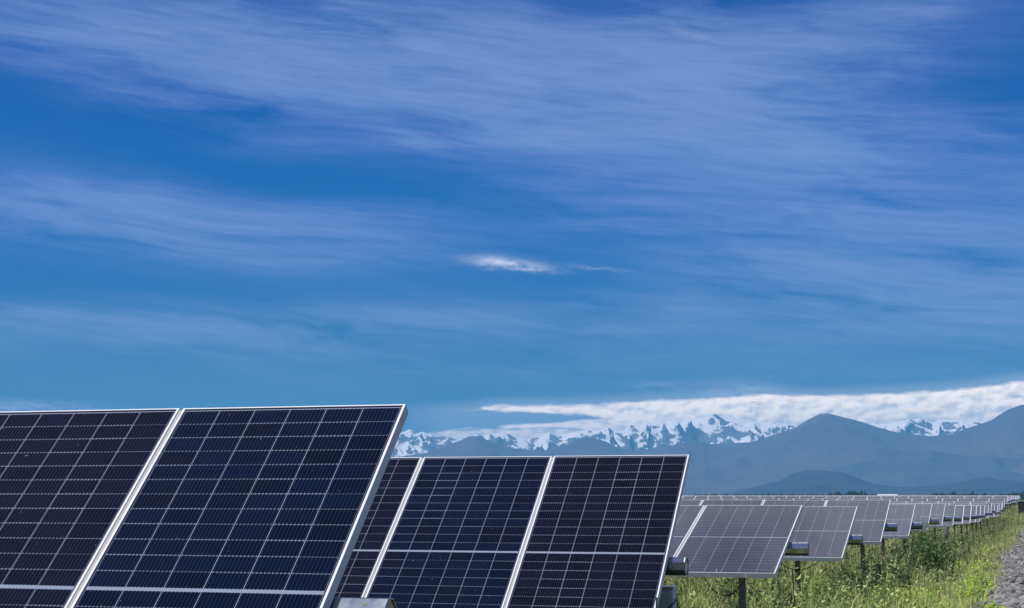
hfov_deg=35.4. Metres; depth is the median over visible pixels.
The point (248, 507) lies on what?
solar tracker
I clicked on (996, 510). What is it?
solar tracker
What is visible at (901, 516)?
solar tracker
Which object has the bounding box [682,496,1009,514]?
solar tracker
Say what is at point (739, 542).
solar tracker
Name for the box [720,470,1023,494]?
hills
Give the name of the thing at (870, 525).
solar tracker
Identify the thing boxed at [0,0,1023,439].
sky
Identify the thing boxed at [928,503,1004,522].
solar tracker
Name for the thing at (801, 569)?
cable
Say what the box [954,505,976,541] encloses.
solar tracker
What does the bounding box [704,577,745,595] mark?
cable
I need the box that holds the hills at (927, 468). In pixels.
[833,451,1023,486]
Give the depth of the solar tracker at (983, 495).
157.83 m
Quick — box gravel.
[967,528,1023,607]
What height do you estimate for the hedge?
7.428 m
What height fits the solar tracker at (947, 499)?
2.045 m
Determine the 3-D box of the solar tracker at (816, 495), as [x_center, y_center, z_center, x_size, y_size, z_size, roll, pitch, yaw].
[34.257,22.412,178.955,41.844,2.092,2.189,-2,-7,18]
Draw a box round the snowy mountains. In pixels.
[391,414,989,456]
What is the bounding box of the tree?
[1015,491,1023,499]
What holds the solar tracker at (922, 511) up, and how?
on the ground at (1016, 503)
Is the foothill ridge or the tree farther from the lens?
the foothill ridge
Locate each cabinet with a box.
[942,527,948,545]
[1018,501,1023,513]
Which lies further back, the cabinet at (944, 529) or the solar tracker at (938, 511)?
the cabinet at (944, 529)
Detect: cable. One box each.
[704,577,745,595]
[781,561,818,569]
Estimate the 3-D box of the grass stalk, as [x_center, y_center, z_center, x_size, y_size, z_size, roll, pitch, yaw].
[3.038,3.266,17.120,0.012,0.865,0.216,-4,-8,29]
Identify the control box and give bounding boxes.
[658,585,677,607]
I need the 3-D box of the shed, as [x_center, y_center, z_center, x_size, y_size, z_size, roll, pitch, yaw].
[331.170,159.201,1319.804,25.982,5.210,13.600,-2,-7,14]
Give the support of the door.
in the control box
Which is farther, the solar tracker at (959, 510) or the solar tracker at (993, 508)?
the solar tracker at (993, 508)
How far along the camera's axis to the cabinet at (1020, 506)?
137.86 m
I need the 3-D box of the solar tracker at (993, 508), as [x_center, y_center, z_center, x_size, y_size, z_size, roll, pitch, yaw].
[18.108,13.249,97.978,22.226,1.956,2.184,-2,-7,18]
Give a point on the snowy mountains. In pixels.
(714, 429)
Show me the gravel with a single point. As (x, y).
(1012, 571)
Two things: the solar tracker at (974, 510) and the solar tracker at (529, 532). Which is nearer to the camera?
the solar tracker at (529, 532)
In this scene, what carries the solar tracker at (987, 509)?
on the ground at (1016, 503)
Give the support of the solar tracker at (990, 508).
on the ground at (1016, 503)
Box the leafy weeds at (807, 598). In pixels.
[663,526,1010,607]
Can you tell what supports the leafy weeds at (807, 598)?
on the ground at (1016, 503)
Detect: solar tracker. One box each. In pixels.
[0,404,407,607]
[334,455,689,607]
[665,505,808,607]
[680,500,896,590]
[681,498,1006,506]
[682,495,1014,508]
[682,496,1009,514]
[782,506,862,598]
[881,505,922,557]
[890,504,938,549]
[891,501,1005,519]
[891,503,951,539]
[896,495,1013,509]
[904,503,994,532]
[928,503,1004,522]
[933,505,960,539]
[935,495,1012,502]
[954,505,969,523]
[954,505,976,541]
[960,505,980,538]
[966,506,984,534]
[971,505,988,531]
[976,505,992,532]
[983,505,997,525]
[987,505,1000,527]
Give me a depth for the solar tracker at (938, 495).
165.03 m
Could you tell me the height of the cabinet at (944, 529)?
1.200 m
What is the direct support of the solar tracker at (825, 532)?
on the ground at (1016, 503)
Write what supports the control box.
attached to the solar tracker at (529, 532)
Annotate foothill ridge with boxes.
[401,405,1023,495]
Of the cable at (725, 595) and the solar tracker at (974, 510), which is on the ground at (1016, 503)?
the solar tracker at (974, 510)
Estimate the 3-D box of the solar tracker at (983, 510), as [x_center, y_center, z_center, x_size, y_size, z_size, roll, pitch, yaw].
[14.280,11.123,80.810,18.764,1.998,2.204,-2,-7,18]
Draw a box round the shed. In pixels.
[898,494,930,495]
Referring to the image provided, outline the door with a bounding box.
[658,590,670,607]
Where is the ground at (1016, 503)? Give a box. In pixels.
[664,499,1023,605]
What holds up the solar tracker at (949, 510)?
on the ground at (1016, 503)
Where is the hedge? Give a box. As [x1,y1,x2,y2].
[692,493,1021,499]
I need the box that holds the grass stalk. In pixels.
[792,569,794,606]
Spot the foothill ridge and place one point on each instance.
(827, 442)
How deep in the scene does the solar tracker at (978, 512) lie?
72.60 m
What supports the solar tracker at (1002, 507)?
on the ground at (1016, 503)

